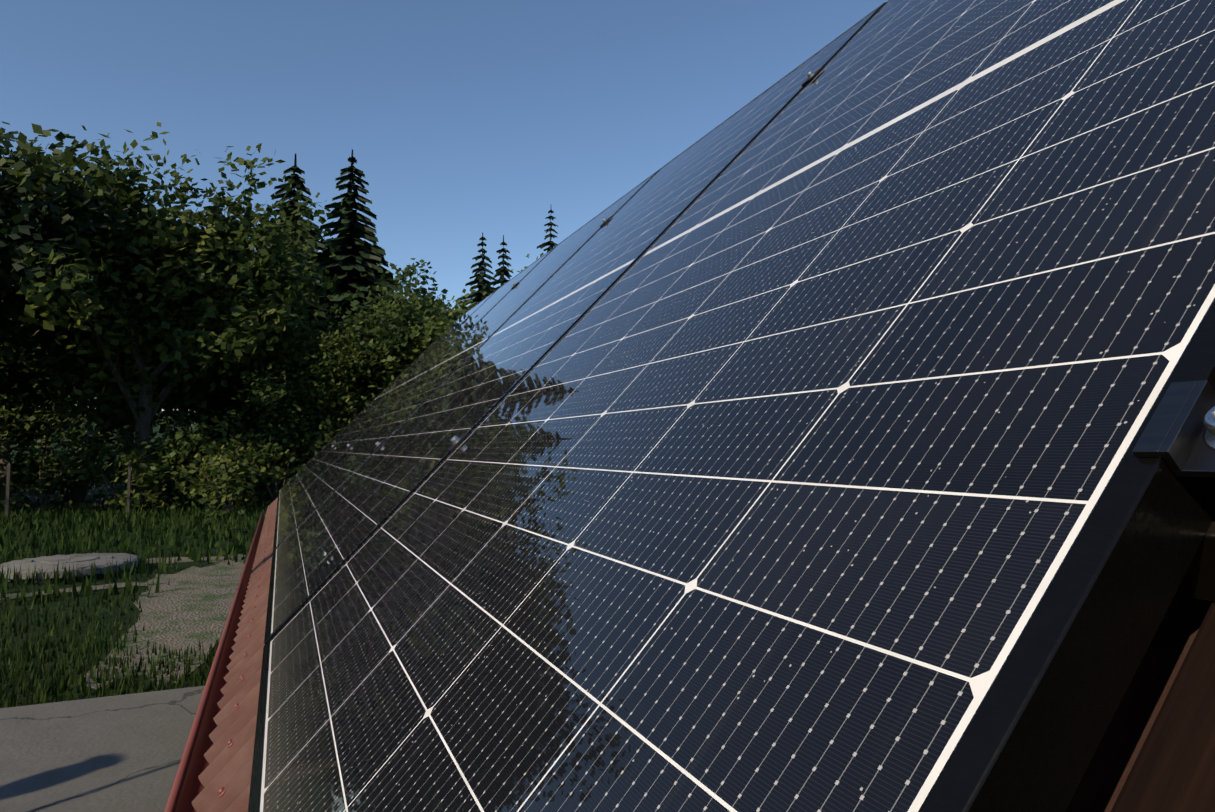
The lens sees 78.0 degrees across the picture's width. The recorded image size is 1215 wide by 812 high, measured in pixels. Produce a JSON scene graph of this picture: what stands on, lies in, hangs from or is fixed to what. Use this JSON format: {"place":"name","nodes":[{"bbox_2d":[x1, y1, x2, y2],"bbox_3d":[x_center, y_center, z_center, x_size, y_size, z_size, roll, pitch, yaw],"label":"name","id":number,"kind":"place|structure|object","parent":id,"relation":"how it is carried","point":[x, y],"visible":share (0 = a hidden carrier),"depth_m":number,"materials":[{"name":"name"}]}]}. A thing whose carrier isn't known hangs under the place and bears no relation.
{"place":"outdoors","nodes":[
{"label":"outdoors","id":0,"kind":"place"},
{"bbox_2d":[0,412,274,707],"bbox_3d":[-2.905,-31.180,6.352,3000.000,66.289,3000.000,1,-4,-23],"label":"lawn ground","id":1,"kind":"structure","parent":0,"point":[93,502],"depth_m":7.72,"materials":[{"name":"green plant"}]},
{"bbox_2d":[0,426,28,492],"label":"shrub","id":2,"kind":"object","parent":1,"relation":"on","point":[2,450],"visible":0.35,"depth_m":20.64,"materials":[{"name":"green plant"}]},
{"bbox_2d":[0,430,32,509],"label":"shrub","id":3,"kind":"object","parent":1,"relation":"on","point":[9,457],"visible":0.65,"depth_m":19.21,"materials":[{"name":"green plant"}]},
{"bbox_2d":[0,443,62,501],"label":"shrub","id":4,"kind":"object","parent":1,"relation":"on","point":[18,481],"visible":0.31,"depth_m":21.73,"materials":[{"name":"green plant"}]},
{"bbox_2d":[0,321,87,506],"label":"broadleaf tree","id":5,"kind":"object","parent":1,"relation":"on","point":[14,383],"visible":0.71,"depth_m":21.30,"materials":[{"name":"green plant"}]},
{"bbox_2d":[8,304,100,469],"bbox_3d":[-25.689,-1.484,36.205,8.655,9.752,10.309,-2,-4,28],"label":"broadleaf tree","id":6,"kind":"object","parent":1,"relation":"on","point":[47,452],"depth_m":35.40,"materials":[{"name":"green plant"}]},
{"bbox_2d":[0,553,138,582],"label":"well cover","id":7,"kind":"object","parent":1,"relation":"on","point":[50,563],"visible":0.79,"depth_m":9.16,"materials":[{"name":"concrete"}]},
{"bbox_2d":[12,425,134,504],"bbox_3d":[-16.211,1.942,22.773,3.387,2.734,2.837,1,-4,-23],"label":"shrub","id":8,"kind":"object","parent":1,"relation":"on","point":[65,484],"visible":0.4,"depth_m":22.52,"materials":[{"name":"green plant"}]},
{"bbox_2d":[20,319,133,481],"bbox_3d":[-20.753,-2.390,32.071,10.292,11.597,9.752,-1,-3,9],"label":"broadleaf tree","id":9,"kind":"object","parent":1,"relation":"on","point":[98,396],"depth_m":32.27,"materials":[{"name":"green plant"}]},
{"bbox_2d":[0,121,160,408],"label":"broadleaf tree","id":10,"kind":"object","parent":1,"relation":"on","point":[14,221],"visible":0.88,"depth_m":17.67,"materials":[{"name":"green plant"}]},
{"bbox_2d":[5,462,187,517],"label":"fence posts","id":11,"kind":"object","parent":1,"relation":"on","point":[8,480],"visible":0.54,"depth_m":17.02,"materials":[{"name":"brown wood"}]},
{"bbox_2d":[0,382,193,506],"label":"shrub","id":12,"kind":"object","parent":1,"relation":"on","point":[110,468],"visible":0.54,"depth_m":21.34,"materials":[{"name":"green plant"}]},
{"bbox_2d":[0,686,204,811],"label":"terrace slab","id":13,"kind":"structure","parent":1,"relation":"on","point":[120,753],"depth_m":2.99,"materials":[{"name":"concrete"}]},
{"bbox_2d":[37,360,195,434],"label":"broadleaf tree","id":14,"kind":"object","parent":1,"relation":"on","point":[170,417],"depth_m":33.43,"materials":[{"name":"green plant"}]},
{"bbox_2d":[0,554,244,689],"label":"gravel patch","id":15,"kind":"object","parent":1,"relation":"on","point":[184,609],"visible":0.44,"depth_m":7.27,"materials":[{"name":"grey gravel"}]},
{"bbox_2d":[3,399,243,513],"bbox_3d":[-13.704,1.656,20.925,5.972,3.904,4.824,0,-3,-6],"label":"shrub","id":16,"kind":"object","parent":1,"relation":"on","point":[167,431],"visible":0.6,"depth_m":20.30,"materials":[{"name":"green plant"}]},
{"bbox_2d":[102,430,217,509],"bbox_3d":[-11.771,1.882,20.067,2.843,2.536,3.012,1,-4,-23],"label":"shrub","id":17,"kind":"object","parent":1,"relation":"on","point":[136,475],"visible":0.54,"depth_m":19.55,"materials":[{"name":"green plant"}]},
{"bbox_2d":[0,216,336,500],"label":"broadleaf tree","id":18,"kind":"object","parent":1,"relation":"on","point":[62,370],"visible":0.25,"depth_m":21.45,"materials":[{"name":"green plant"}]},
{"bbox_2d":[0,122,342,506],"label":"broadleaf tree","id":19,"kind":"object","parent":1,"relation":"on","point":[179,257],"visible":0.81,"depth_m":20.51,"materials":[{"name":"green plant"}]},
{"bbox_2d":[120,427,259,506],"bbox_3d":[-11.562,1.811,21.286,3.457,2.556,4.277,0,-3,6],"label":"shrub","id":20,"kind":"object","parent":1,"relation":"on","point":[215,433],"visible":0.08,"depth_m":20.49,"materials":[{"name":"green plant"}]},
{"bbox_2d":[133,419,302,519],"bbox_3d":[-9.445,1.624,18.782,4.063,2.621,4.628,1,-4,-23],"label":"shrub","id":21,"kind":"object","parent":1,"relation":"on","point":[225,480],"visible":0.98,"depth_m":19.11,"materials":[{"name":"green plant"}]},
{"bbox_2d":[134,311,345,497],"bbox_3d":[-12.699,-0.708,25.919,6.072,7.841,7.027,-1,-3,20],"label":"broadleaf tree","id":22,"kind":"object","parent":1,"relation":"on","point":[234,395],"visible":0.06,"depth_m":24.36,"materials":[{"name":"green plant"}]},
{"bbox_2d":[158,402,326,511],"bbox_3d":[-10.025,1.327,21.270,3.798,3.144,4.995,-1,-3,10],"label":"shrub","id":23,"kind":"object","parent":1,"relation":"on","point":[258,439],"visible":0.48,"depth_m":21.29,"materials":[{"name":"green plant"}]},
{"bbox_2d":[166,153,347,495],"bbox_3d":[-12.691,-2.865,30.145,8.022,14.565,8.435,-1,-3,12],"label":"spruce tree","id":24,"kind":"object","parent":1,"relation":"on","point":[299,181],"visible":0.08,"depth_m":29.77,"materials":[{"name":"green plant"}]},
{"bbox_2d":[231,398,371,471],"bbox_3d":[-8.086,1.563,22.679,5.353,4.070,5.114,-1,-4,24],"label":"shrub","id":25,"kind":"object","parent":1,"relation":"on","point":[326,436],"visible":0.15,"depth_m":21.48,"materials":[{"name":"green plant"}]},
{"bbox_2d":[233,305,381,451],"bbox_3d":[-9.249,0.016,24.729,5.610,6.219,7.199,1,-4,-23],"label":"broadleaf tree","id":26,"kind":"object","parent":1,"relation":"on","point":[355,340],"depth_m":23.58,"materials":[{"name":"green plant"}]},
{"bbox_2d":[231,321,403,481],"bbox_3d":[-8.880,0.202,22.246,4.275,5.572,4.844,-3,-4,41],"label":"broadleaf tree","id":27,"kind":"object","parent":1,"relation":"on","point":[283,396],"visible":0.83,"depth_m":21.83,"materials":[{"name":"green plant"}]},
{"bbox_2d":[275,393,370,477],"bbox_3d":[-7.041,1.152,22.549,5.635,3.522,5.590,-3,-4,41],"label":"shrub","id":28,"kind":"object","parent":1,"relation":"on","point":[333,428],"visible":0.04,"depth_m":22.20,"materials":[{"name":"green plant"}]},
{"bbox_2d":[312,437,333,451],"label":"shrub","id":29,"kind":"object","parent":1,"relation":"on","point":[317,446],"depth_m":20.80,"materials":[{"name":"green plant"}]},
{"bbox_2d":[280,149,403,479],"bbox_3d":[-11.060,-2.959,31.122,8.727,15.812,9.244,1,-4,-23],"label":"spruce tree","id":30,"kind":"object","parent":1,"relation":"on","point":[356,257],"visible":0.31,"depth_m":30.98,"materials":[{"name":"green plant"}]},
{"bbox_2d":[307,258,474,409],"bbox_3d":[-5.735,-0.834,24.136,6.343,7.733,7.377,0,-3,0],"label":"broadleaf tree","id":31,"kind":"object","parent":1,"relation":"on","point":[405,333],"visible":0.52,"depth_m":22.34,"materials":[{"name":"green plant"}]},
{"bbox_2d":[442,286,491,315],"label":"broadleaf tree","id":32,"kind":"object","parent":1,"relation":"on","point":[464,291],"depth_m":28.33,"materials":[{"name":"green plant"}]},
{"bbox_2d":[460,232,496,307],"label":"spruce tree","id":33,"kind":"object","parent":1,"relation":"on","point":[479,280],"visible":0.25,"depth_m":52.38,"materials":[{"name":"green plant"}]},
{"bbox_2d":[488,235,512,288],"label":"spruce tree","id":34,"kind":"object","parent":1,"relation":"on","point":[502,271],"visible":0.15,"depth_m":55.59,"materials":[{"name":"green plant"}]},
{"bbox_2d":[510,253,543,271],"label":"broadleaf tree","id":35,"kind":"object","parent":1,"relation":"on","point":[541,254],"depth_m":38.26,"materials":[{"name":"green plant"}]},
{"bbox_2d":[537,209,557,251],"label":"spruce tree","id":36,"kind":"object","parent":1,"relation":"on","point":[550,242],"depth_m":70.66,"materials":[{"name":"green plant"}]},
{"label":"verge","id":37,"kind":"object","parent":1,"relation":"on","visible":0},
{"bbox_2d":[164,512,264,811],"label":"eave gutter","id":38,"kind":"object","parent":37,"relation":"on","point":[188,787],"visible":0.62,"depth_m":1.70,"materials":[{"name":"red paint"}]},
{"bbox_2d":[192,497,1211,811],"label":"roof sheet","id":39,"kind":"object","parent":37,"relation":"on","point":[1112,761],"visible":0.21,"depth_m":0.97,"materials":[{"name":"red metal"}]},
{"bbox_2d":[218,504,272,797],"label":"roof screws","id":40,"kind":"object","parent":39,"relation":"attached to","point":[221,790],"visible":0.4,"depth_m":1.57,"materials":[{"name":"red paint"}]},
{"bbox_2d":[1175,516,1214,601],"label":"mounting rail","id":41,"kind":"object","parent":39,"relation":"on","point":[1198,581],"depth_m":0.27,"materials":[{"name":"black metal"}]},
{"bbox_2d":[373,440,384,449],"bbox_3d":[-0.711,0.131,2.365,0.045,0.042,0.036,47,-19,-14],"label":"clamp","id":42,"kind":"object","parent":41,"relation":"attached to","point":[378,444],"visible":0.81,"depth_m":2.35,"materials":[{"name":"silver metal"}]},
{"bbox_2d":[278,291,494,499],"bbox_3d":[-1.530,-0.069,5.172,0.035,1.879,1.135,47,-19,-14],"label":"pv frame","id":43,"kind":"object","parent":41,"relation":"on","point":[380,393],"visible":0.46,"depth_m":5.02,"materials":[{"name":"metal"}]},
{"bbox_2d":[279,293,492,498],"bbox_3d":[-1.539,-0.079,5.169,0.011,1.867,1.123,47,-19,-14],"label":"solar panel","id":44,"kind":"object","parent":43,"relation":"in","point":[345,431],"visible":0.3,"depth_m":5.11,"materials":[{"name":"glass"}]},
{"bbox_2d":[276,245,556,517],"bbox_3d":[-1.072,-0.129,4.114,0.035,1.879,1.135,47,-19,-14],"label":"pv frame","id":45,"kind":"object","parent":41,"relation":"on","point":[277,512],"visible":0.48,"depth_m":3.82,"materials":[{"name":"metal"}]},
{"bbox_2d":[278,251,549,514],"bbox_3d":[-1.081,-0.139,4.111,0.011,1.867,1.123,47,-19,-14],"label":"solar panel","id":46,"kind":"object","parent":45,"relation":"in","point":[297,489],"visible":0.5,"depth_m":4.02,"materials":[{"name":"blue glass"}]},
{"bbox_2d":[447,433,468,452],"bbox_3d":[-0.253,0.071,1.307,0.045,0.042,0.036,47,-19,-14],"label":"clamp","id":47,"kind":"object","parent":41,"relation":"attached to","point":[456,441],"visible":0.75,"depth_m":1.30,"materials":[{"name":"silver metal"}]},
{"bbox_2d":[273,169,659,550],"bbox_3d":[-0.614,-0.189,3.055,0.035,1.879,1.135,47,-19,-14],"label":"solar panel frame","id":48,"kind":"object","parent":41,"relation":"on","point":[275,537],"visible":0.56,"depth_m":2.66,"materials":[{"name":"metal"}]},
{"bbox_2d":[276,174,653,546],"bbox_3d":[-0.623,-0.198,3.052,0.011,1.867,1.123,47,-19,-14],"label":"solar panel","id":49,"kind":"object","parent":48,"relation":"in","point":[331,478],"visible":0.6,"depth_m":2.92,"materials":[{"name":"blue glass"}]},
{"bbox_2d":[264,2,885,643],"bbox_3d":[-0.156,-0.248,1.997,0.035,1.879,1.135,47,-19,-14],"label":"solar panel frame","id":50,"kind":"object","parent":41,"relation":"on","point":[340,564],"visible":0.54,"depth_m":1.47,"materials":[{"name":"metal"}]},
{"bbox_2d":[271,10,875,633],"bbox_3d":[-0.165,-0.258,1.994,0.011,1.867,1.123,47,-19,-14],"label":"solar panel","id":51,"kind":"object","parent":50,"relation":"in","point":[347,516],"visible":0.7,"depth_m":1.78,"materials":[{"name":"blue glass"}]},
{"bbox_2d":[248,0,1214,811],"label":"pv frame","id":52,"kind":"object","parent":41,"relation":"on","point":[1034,732],"visible":0.52,"depth_m":0.23,"materials":[{"name":"metal"}]},
{"bbox_2d":[260,0,1214,811],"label":"solar panel","id":53,"kind":"object","parent":52,"relation":"in","point":[774,470],"visible":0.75,"depth_m":0.46,"materials":[{"name":"blue glass"}]},
{"bbox_2d":[1132,380,1214,477],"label":"end clamp","id":54,"kind":"object","parent":41,"relation":"on","point":[1178,435],"visible":1,"depth_m":0.25,"materials":[{"name":"metal"}]},
{"bbox_2d":[0,0,887,410],"label":"sky","id":55,"kind":"structure","parent":0,"point":[462,120],"materials":[{"name":"blue"}]},
{"bbox_2d":[1111,601,1214,811],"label":"verge capping board","id":56,"kind":"object","parent":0,"point":[1173,768],"depth_m":0.26,"materials":[{"name":"brown wood"}]},
{"bbox_3d":[-0.195,-0.596,3.252,0.040,0.040,5.909,47,-19,-14],"label":"mounting rail","id":57,"kind":"object","parent":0,"visible":0},
{"bbox_2d":[600,217,610,226],"bbox_3d":[0.001,-0.659,2.718,0.045,0.042,0.036,47,-19,-14],"label":"bolt","id":58,"kind":"object","parent":57,"relation":"attached to","point":[604,220],"visible":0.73,"depth_m":2.71,"materials":[{"name":"silver metal"}]},
{"bbox_2d":[801,67,822,85],"bbox_3d":[0.459,-0.719,1.660,0.045,0.042,0.036,47,-19,-14],"label":"clamp","id":59,"kind":"object","parent":57,"relation":"attached to","point":[811,75],"visible":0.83,"depth_m":1.65,"materials":[{"name":"silver metal"}]}
]}

